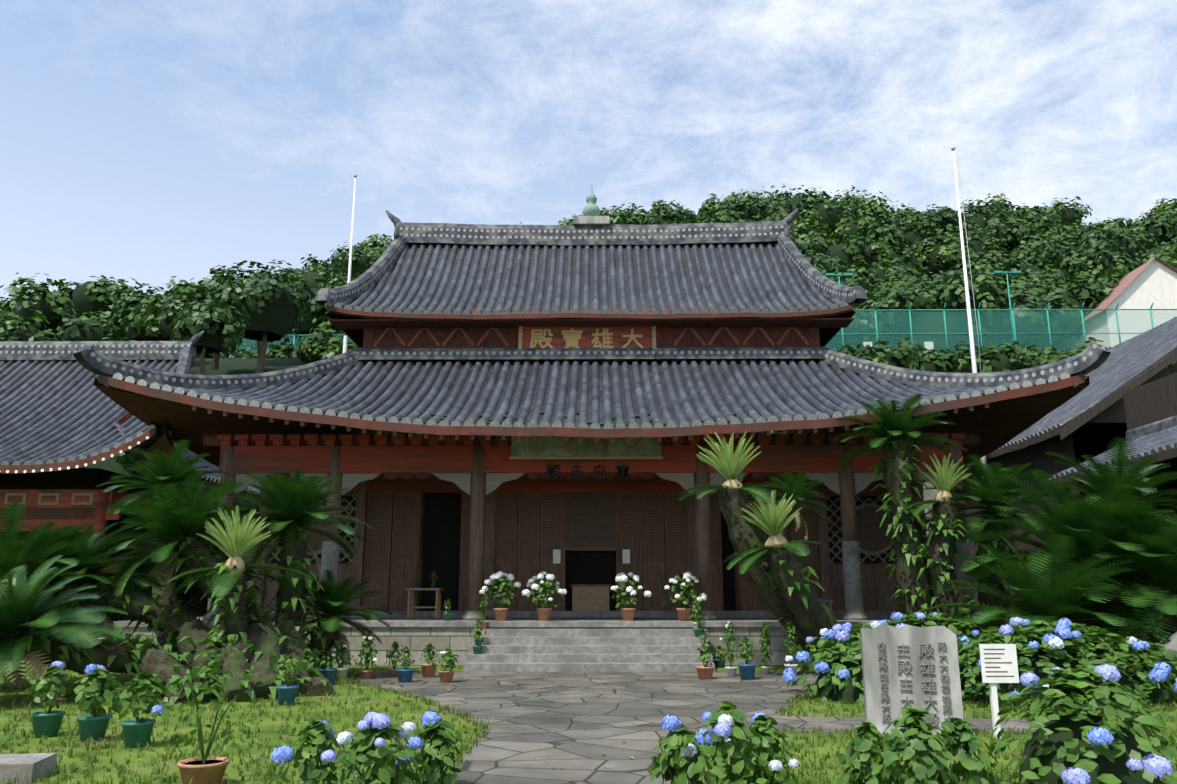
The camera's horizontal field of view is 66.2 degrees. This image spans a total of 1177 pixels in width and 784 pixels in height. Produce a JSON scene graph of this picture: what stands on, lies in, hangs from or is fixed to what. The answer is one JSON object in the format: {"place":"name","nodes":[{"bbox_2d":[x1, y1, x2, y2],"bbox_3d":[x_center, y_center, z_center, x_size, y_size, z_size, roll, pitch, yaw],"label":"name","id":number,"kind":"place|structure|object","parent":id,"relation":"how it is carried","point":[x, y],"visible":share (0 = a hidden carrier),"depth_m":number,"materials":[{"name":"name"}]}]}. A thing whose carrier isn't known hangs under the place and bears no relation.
{"place":"outdoors","nodes":[
{"label":"outdoors","id":0,"kind":"place"},
{"bbox_2d":[0,468,246,658],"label":"building wall","id":1,"kind":"structure","parent":0,"point":[74,497],"depth_m":24.86,"materials":[{"name":"red wood"}]},
{"bbox_2d":[0,330,260,499],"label":"hall roof","id":2,"kind":"structure","parent":1,"relation":"on","point":[59,410],"depth_m":27.19,"materials":[{"name":"tile"}]},
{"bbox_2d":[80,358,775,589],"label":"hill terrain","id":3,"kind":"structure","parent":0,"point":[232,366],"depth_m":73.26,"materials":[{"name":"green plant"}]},
{"bbox_2d":[106,260,354,374],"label":"trees","id":4,"kind":"object","parent":3,"relation":"on","point":[224,312],"visible":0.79,"depth_m":63.12,"materials":[{"name":"green plant"}]},
{"bbox_2d":[242,270,1176,353],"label":"fence","id":5,"kind":"object","parent":3,"relation":"on","point":[928,345],"visible":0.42,"depth_m":78.85,"materials":[{"name":"green metal"}]},
{"bbox_2d":[1062,257,1176,354],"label":"hill house","id":6,"kind":"structure","parent":3,"relation":"on","point":[1148,283],"depth_m":91.83,"materials":[{"name":"white paint"}]},
{"bbox_2d":[113,611,986,671],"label":"stone steps","id":7,"kind":"structure","parent":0,"point":[609,641],"depth_m":20.28,"materials":[{"name":"grey stone"}]},
{"bbox_2d":[405,588,443,617],"bbox_3d":[-4.250,5.467,23.376,0.900,0.750,0.600,0,-13,1],"label":"porch table","id":8,"kind":"object","parent":7,"relation":"on","point":[437,607],"visible":1,"depth_m":23.17,"materials":[{"name":"beige wood"}]},
{"bbox_2d":[414,569,437,587],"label":"potted plants","id":9,"kind":"object","parent":8,"relation":"on","point":[417,584],"visible":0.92,"depth_m":23.47,"materials":[{"name":"green plant"}]},
{"bbox_2d":[202,433,979,619],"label":"hall columns","id":10,"kind":"structure","parent":7,"relation":"on","point":[352,460],"depth_m":22.18,"materials":[{"name":"brown wood"}]},
{"bbox_2d":[73,184,1110,482],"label":"hall roofs","id":11,"kind":"structure","parent":10,"relation":"on","point":[749,320],"depth_m":25.87,"materials":[{"name":"grey tile"}]},
{"bbox_2d":[820,598,833,611],"bbox_3d":[5.553,5.547,23.161,1.400,0.500,0.400,0,-13,1],"label":"porch bench","id":12,"kind":"object","parent":7,"relation":"on","point":[828,601],"visible":0.27,"depth_m":23.00,"materials":[{"name":"beige wood"}]},
{"bbox_2d":[509,326,662,478],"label":"signboards","id":13,"kind":"object","parent":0,"point":[543,447],"visible":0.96,"depth_m":22.12,"materials":[{"name":"brown wood"}]},
{"bbox_2d":[0,659,1176,783],"bbox_3d":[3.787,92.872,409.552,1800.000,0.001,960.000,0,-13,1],"label":"ground","id":14,"kind":"structure","parent":0,"point":[120,755],"depth_m":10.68,"materials":[{"name":"green plant"}]},
{"bbox_2d":[0,753,56,783],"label":"stone block","id":15,"kind":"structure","parent":14,"relation":"on","point":[32,766],"depth_m":7.83,"materials":[{"name":"stone"}]},
{"bbox_2d":[86,683,125,700],"bbox_3d":[4.008,6.138,21.553,5.822,0.688,27.989,-12,-17,43],"label":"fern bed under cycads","id":16,"kind":"object","parent":14,"relation":"on","point":[117,685],"depth_m":13.83,"materials":[{"name":"green plant"}]},
{"bbox_2d":[0,439,391,706],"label":"cycad palms","id":17,"kind":"object","parent":14,"relation":"on","point":[32,630],"visible":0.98,"depth_m":15.92,"materials":[{"name":"green plant"}]},
{"bbox_2d":[0,184,1176,513],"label":"hill forest trees","id":18,"kind":"object","parent":14,"relation":"on","point":[1060,256],"visible":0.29,"depth_m":126.12,"materials":[{"name":"green plant"}]},
{"bbox_2d":[24,628,1176,783],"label":"hydrangea plants","id":19,"kind":"object","parent":14,"relation":"on","point":[1075,746],"visible":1,"depth_m":7.14,"materials":[{"name":"green plant"}]},
{"bbox_2d":[343,146,985,466],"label":"flagpoles","id":20,"kind":"object","parent":14,"relation":"on","point":[973,356],"visible":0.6,"depth_m":33.28,"materials":[{"name":"white metal"}]},
{"bbox_2d":[854,623,979,742],"bbox_3d":[3.700,3.296,10.371,1.272,1.251,0.600,-3,-13,12],"label":"stone stele monument","id":21,"kind":"object","parent":14,"relation":"on","point":[908,665],"visible":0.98,"depth_m":10.25,"materials":[{"name":"grey stone"}]},
{"bbox_2d":[678,394,1176,663],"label":"palm trees","id":22,"kind":"object","parent":14,"relation":"on","point":[1090,561],"visible":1,"depth_m":18.22,"materials":[{"name":"green plant"}]},
{"bbox_2d":[923,482,938,611],"bbox_3d":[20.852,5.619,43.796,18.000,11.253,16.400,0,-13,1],"label":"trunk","id":23,"kind":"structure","parent":14,"relation":"on","point":[927,496],"depth_m":35.80,"materials":[{"name":"grey wood"}]},
{"bbox_2d":[774,612,1176,713],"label":"hydrangea hedge","id":24,"kind":"object","parent":14,"relation":"on","point":[1150,677],"visible":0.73,"depth_m":13.43,"materials":[{"name":"green plant"}]},
{"bbox_2d":[979,644,1018,737],"bbox_3d":[4.671,3.384,10.228,0.408,1.018,0.083,0,-13,1],"label":"sign","id":25,"kind":"object","parent":14,"relation":"on","point":[999,664],"visible":0.96,"depth_m":10.24,"materials":[{"name":"white paint"}]},
{"bbox_2d":[962,317,1176,649],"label":"building","id":26,"kind":"structure","parent":14,"relation":"on","point":[1129,393],"depth_m":27.60,"materials":[{"name":"tile"}]},
{"bbox_2d":[1158,632,1176,674],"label":"boulder","id":27,"kind":"object","parent":14,"relation":"on","point":[1171,645],"visible":0.27,"depth_m":14.04,"materials":[{"name":"stone"}]},
{"bbox_2d":[0,0,1176,302],"label":"sky","id":28,"kind":"structure","parent":0,"point":[152,142],"materials":[{"name":"blue"}]},
{"bbox_2d":[253,473,927,610],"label":"hall walls","id":29,"kind":"structure","parent":0,"point":[586,541],"depth_m":24.59,"materials":[{"name":"brown wood"}]},
{"bbox_2d":[346,671,1050,783],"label":"paving path","id":30,"kind":"structure","parent":0,"point":[510,749],"depth_m":12.05,"materials":[{"name":"grey stone"}]},
{"bbox_2d":[305,571,799,683],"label":"potted plants","id":31,"kind":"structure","parent":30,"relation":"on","point":[628,581],"depth_m":18.40,"materials":[{"name":"green plant"}]},
{"bbox_2d":[57,628,1099,783],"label":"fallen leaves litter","id":32,"kind":"object","parent":30,"relation":"on","point":[554,728],"visible":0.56,"depth_m":11.25,"materials":[{"name":"brown plant"}]}
]}

